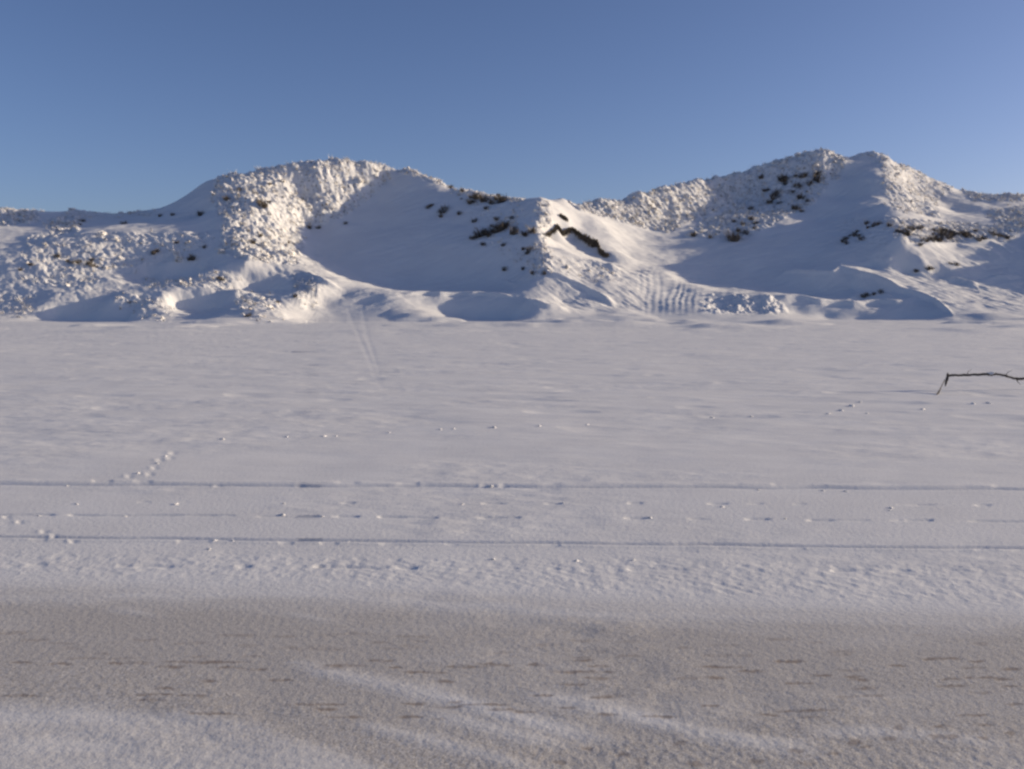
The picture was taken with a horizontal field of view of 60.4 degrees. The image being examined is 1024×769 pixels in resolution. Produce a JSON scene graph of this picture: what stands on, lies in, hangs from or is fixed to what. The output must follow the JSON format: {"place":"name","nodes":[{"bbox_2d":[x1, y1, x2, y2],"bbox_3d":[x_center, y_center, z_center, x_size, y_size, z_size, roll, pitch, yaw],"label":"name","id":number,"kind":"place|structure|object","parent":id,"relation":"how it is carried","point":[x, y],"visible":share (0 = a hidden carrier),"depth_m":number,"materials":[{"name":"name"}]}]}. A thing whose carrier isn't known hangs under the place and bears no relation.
{"place":"outdoors","nodes":[
{"label":"outdoors","id":0,"kind":"place"},
{"bbox_2d":[0,313,1023,768],"bbox_3d":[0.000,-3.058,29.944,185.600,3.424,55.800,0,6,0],"label":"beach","id":1,"kind":"structure","parent":0,"point":[800,609],"depth_m":5.67,"materials":[{"name":"white snow"}]},
{"bbox_2d":[936,369,1023,394],"bbox_3d":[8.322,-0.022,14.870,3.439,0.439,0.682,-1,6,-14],"label":"broken branch","id":2,"kind":"object","parent":1,"relation":"on","point":[981,374],"visible":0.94,"depth_m":14.94,"materials":[{"name":"brown plant"}]},
{"bbox_2d":[0,149,1023,325],"bbox_3d":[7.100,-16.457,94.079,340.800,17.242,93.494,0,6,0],"label":"dunes","id":3,"kind":"structure","parent":0,"point":[394,249],"depth_m":68.88,"materials":[{"name":"white snow"}]},
{"bbox_2d":[0,206,154,233],"bbox_3d":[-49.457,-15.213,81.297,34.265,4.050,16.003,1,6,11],"label":"frosted scrub","id":4,"kind":"object","parent":3,"relation":"on","point":[65,223],"visible":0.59,"depth_m":78.12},
{"bbox_2d":[21,228,214,273],"bbox_3d":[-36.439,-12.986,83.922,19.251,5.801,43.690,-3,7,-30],"label":"frosted scrub","id":5,"kind":"object","parent":3,"relation":"on","point":[101,233],"visible":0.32,"depth_m":66.97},
{"bbox_2d":[0,266,317,322],"bbox_3d":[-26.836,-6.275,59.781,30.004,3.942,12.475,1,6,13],"label":"frosted scrub","id":6,"kind":"object","parent":3,"relation":"on","point":[186,285],"visible":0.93,"depth_m":59.11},
{"bbox_2d":[188,253,195,260],"bbox_3d":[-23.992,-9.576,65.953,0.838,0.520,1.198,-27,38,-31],"label":"grass tuft","id":7,"kind":"object","parent":3,"relation":"on","point":[191,257],"visible":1,"depth_m":66.09,"materials":[{"name":"brown plant"}]},
{"bbox_2d":[211,161,306,262],"bbox_3d":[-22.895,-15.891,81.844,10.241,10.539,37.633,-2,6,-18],"label":"frosted scrub","id":8,"kind":"object","parent":3,"relation":"on","point":[270,237],"visible":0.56,"depth_m":73.38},
{"bbox_2d":[257,198,267,206],"bbox_3d":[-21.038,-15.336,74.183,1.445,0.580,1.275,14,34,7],"label":"grass tuft","id":9,"kind":"object","parent":3,"relation":"on","point":[262,202],"visible":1,"depth_m":74.32,"materials":[{"name":"brown plant"}]},
{"bbox_2d":[288,154,390,226],"bbox_3d":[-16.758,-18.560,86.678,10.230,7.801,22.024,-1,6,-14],"label":"frosted scrub","id":10,"kind":"object","parent":3,"relation":"on","point":[360,181],"visible":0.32,"depth_m":82.04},
{"bbox_2d":[435,205,449,213],"bbox_3d":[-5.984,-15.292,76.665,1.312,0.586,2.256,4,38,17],"label":"grass tuft","id":11,"kind":"object","parent":3,"relation":"on","point":[440,211],"visible":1,"depth_m":76.88,"materials":[{"name":"brown plant"}]},
{"bbox_2d":[395,166,532,261],"bbox_3d":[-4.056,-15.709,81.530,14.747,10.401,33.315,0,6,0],"label":"frosted scrub","id":12,"kind":"object","parent":3,"relation":"on","point":[505,218],"visible":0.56,"depth_m":75.84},
{"bbox_2d":[463,199,476,203],"bbox_3d":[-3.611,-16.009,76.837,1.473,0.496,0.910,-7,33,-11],"label":"grass tuft","id":13,"kind":"object","parent":3,"relation":"on","point":[470,201],"visible":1,"depth_m":76.86,"materials":[{"name":"brown plant"}]},
{"bbox_2d":[470,190,481,199],"bbox_3d":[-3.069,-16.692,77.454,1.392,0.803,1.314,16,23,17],"label":"grass tuft","id":14,"kind":"object","parent":3,"relation":"on","point":[475,196],"visible":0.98,"depth_m":77.31,"materials":[{"name":"brown plant"}]},
{"bbox_2d":[472,226,486,237],"bbox_3d":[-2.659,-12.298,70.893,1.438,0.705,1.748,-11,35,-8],"label":"grass tuft","id":15,"kind":"object","parent":3,"relation":"on","point":[479,233],"visible":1,"depth_m":70.96,"materials":[{"name":"brown plant"}]},
{"bbox_2d":[478,194,492,202],"bbox_3d":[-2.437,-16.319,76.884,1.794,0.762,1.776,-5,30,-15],"label":"grass tuft","id":16,"kind":"object","parent":3,"relation":"on","point":[483,199],"visible":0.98,"depth_m":76.68,"materials":[{"name":"brown plant"}]},
{"bbox_2d":[486,225,504,233],"bbox_3d":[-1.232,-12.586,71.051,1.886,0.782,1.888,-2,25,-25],"label":"grass tuft","id":17,"kind":"object","parent":3,"relation":"on","point":[495,231],"visible":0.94,"depth_m":70.80,"materials":[{"name":"brown plant"}]},
{"bbox_2d":[491,219,510,231],"bbox_3d":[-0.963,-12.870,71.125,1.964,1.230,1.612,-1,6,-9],"label":"grass tuft","id":18,"kind":"object","parent":3,"relation":"on","point":[501,226],"visible":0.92,"depth_m":71.12,"materials":[{"name":"brown plant"}]},
{"bbox_2d":[496,194,507,202],"bbox_3d":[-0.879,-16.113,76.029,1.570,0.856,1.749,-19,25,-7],"label":"grass tuft","id":19,"kind":"object","parent":3,"relation":"on","point":[504,197],"visible":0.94,"depth_m":76.03,"materials":[{"name":"brown plant"}]},
{"bbox_2d":[509,226,518,234],"bbox_3d":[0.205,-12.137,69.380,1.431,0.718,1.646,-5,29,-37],"label":"grass tuft","id":20,"kind":"object","parent":3,"relation":"on","point":[512,231],"visible":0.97,"depth_m":69.38,"materials":[{"name":"plant"}]},
{"bbox_2d":[524,226,537,233],"bbox_3d":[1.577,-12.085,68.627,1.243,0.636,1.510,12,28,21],"label":"grass tuft","id":21,"kind":"object","parent":3,"relation":"on","point":[532,230],"visible":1,"depth_m":68.75,"materials":[{"name":"plant"}]},
{"bbox_2d":[559,213,568,220],"bbox_3d":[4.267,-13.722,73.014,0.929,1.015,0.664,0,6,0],"label":"turf bank","id":22,"kind":"structure","parent":3,"relation":"on","point":[563,217],"depth_m":72.87,"materials":[{"name":"brown plant"}]},
{"bbox_2d":[527,201,618,282],"bbox_3d":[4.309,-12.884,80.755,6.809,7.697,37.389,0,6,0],"label":"frosted scrub","id":23,"kind":"object","parent":3,"relation":"on","point":[567,265],"visible":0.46,"depth_m":65.65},
{"bbox_2d":[544,223,610,257],"bbox_3d":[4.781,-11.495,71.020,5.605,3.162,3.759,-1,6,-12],"label":"turf bank","id":24,"kind":"structure","parent":3,"relation":"on","point":[589,241],"depth_m":71.47,"materials":[{"name":"brown plant"}]},
{"bbox_2d":[570,183,733,232],"bbox_3d":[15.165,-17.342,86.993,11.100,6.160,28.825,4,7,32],"label":"frosted scrub","id":25,"kind":"object","parent":3,"relation":"on","point":[632,220],"visible":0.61,"depth_m":82.16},
{"bbox_2d":[723,229,742,241],"bbox_3d":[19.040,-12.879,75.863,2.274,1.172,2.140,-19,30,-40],"label":"grass tuft","id":26,"kind":"object","parent":3,"relation":"on","point":[735,238],"visible":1,"depth_m":75.79,"materials":[{"name":"brown plant"}]},
{"bbox_2d":[677,156,827,237],"bbox_3d":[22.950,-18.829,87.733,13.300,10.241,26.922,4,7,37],"label":"frosted scrub","id":27,"kind":"object","parent":3,"relation":"on","point":[742,204],"visible":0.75,"depth_m":87.31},
{"bbox_2d":[768,190,781,199],"bbox_3d":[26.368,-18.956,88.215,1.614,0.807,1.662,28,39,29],"label":"grass tuft","id":28,"kind":"object","parent":3,"relation":"on","point":[774,196],"visible":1,"depth_m":88.22,"materials":[{"name":"plant"}]},
{"bbox_2d":[775,172,791,182],"bbox_3d":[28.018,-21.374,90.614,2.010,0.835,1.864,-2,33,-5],"label":"grass tuft","id":29,"kind":"object","parent":3,"relation":"on","point":[782,179],"visible":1,"depth_m":90.58,"materials":[{"name":"plant"}]},
{"bbox_2d":[790,203,800,209],"bbox_3d":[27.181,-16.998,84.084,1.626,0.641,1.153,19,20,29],"label":"grass tuft","id":30,"kind":"object","parent":3,"relation":"on","point":[794,207],"visible":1,"depth_m":84.01,"materials":[{"name":"brown plant"}]},
{"bbox_2d":[793,182,802,187],"bbox_3d":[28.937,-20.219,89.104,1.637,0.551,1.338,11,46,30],"label":"grass tuft","id":31,"kind":"object","parent":3,"relation":"on","point":[798,184],"visible":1,"depth_m":89.21,"materials":[{"name":"brown plant"}]},
{"bbox_2d":[795,193,806,198],"bbox_3d":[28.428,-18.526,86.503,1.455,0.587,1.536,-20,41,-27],"label":"grass tuft","id":32,"kind":"object","parent":3,"relation":"on","point":[801,196],"visible":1,"depth_m":86.61,"materials":[{"name":"plant"}]},
{"bbox_2d":[796,170,809,177],"bbox_3d":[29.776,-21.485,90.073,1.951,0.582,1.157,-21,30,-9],"label":"grass tuft","id":33,"kind":"object","parent":3,"relation":"on","point":[805,174],"visible":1,"depth_m":90.09,"materials":[{"name":"plant"}]},
{"bbox_2d":[811,172,823,180],"bbox_3d":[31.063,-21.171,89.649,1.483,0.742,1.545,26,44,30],"label":"grass tuft","id":34,"kind":"object","parent":3,"relation":"on","point":[817,178],"visible":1,"depth_m":89.72,"materials":[{"name":"brown plant"}]},
{"bbox_2d":[783,147,853,179],"bbox_3d":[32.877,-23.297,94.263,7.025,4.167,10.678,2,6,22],"label":"frosted scrub","id":35,"kind":"object","parent":3,"relation":"on","point":[816,164],"visible":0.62,"depth_m":91.60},
{"bbox_2d":[901,227,910,234],"bbox_3d":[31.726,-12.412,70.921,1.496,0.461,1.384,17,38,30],"label":"grass tuft","id":36,"kind":"object","parent":3,"relation":"on","point":[906,232],"visible":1,"depth_m":70.95,"materials":[{"name":"brown plant"}]},
{"bbox_2d":[906,224,918,230],"bbox_3d":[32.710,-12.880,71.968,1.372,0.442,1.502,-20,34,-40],"label":"grass tuft","id":37,"kind":"object","parent":3,"relation":"on","point":[910,227],"visible":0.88,"depth_m":72.03,"materials":[{"name":"plant"}]},
{"bbox_2d":[929,232,947,241],"bbox_3d":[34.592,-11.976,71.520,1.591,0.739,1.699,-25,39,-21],"label":"grass tuft","id":38,"kind":"object","parent":3,"relation":"on","point":[940,238],"visible":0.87,"depth_m":71.46,"materials":[{"name":"plant"}]},
{"bbox_2d":[862,150,1023,242],"bbox_3d":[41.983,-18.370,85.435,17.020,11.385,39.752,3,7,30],"label":"frosted scrub","id":39,"kind":"object","parent":3,"relation":"on","point":[903,166],"visible":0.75,"depth_m":83.88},
{"bbox_2d":[935,227,959,239],"bbox_3d":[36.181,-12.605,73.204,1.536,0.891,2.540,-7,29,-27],"label":"grass tuft","id":40,"kind":"object","parent":3,"relation":"on","point":[941,231],"visible":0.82,"depth_m":73.10,"materials":[{"name":"brown plant"}]},
{"bbox_2d":[958,227,971,236],"bbox_3d":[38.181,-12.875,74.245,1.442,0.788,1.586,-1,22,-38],"label":"grass tuft","id":41,"kind":"object","parent":3,"relation":"on","point":[964,233],"visible":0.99,"depth_m":74.02,"materials":[{"name":"brown plant"}]},
{"bbox_2d":[0,0,1023,213],"label":"sky","id":42,"kind":"structure","parent":0,"point":[111,106],"materials":[{"name":"blue"}]}
]}

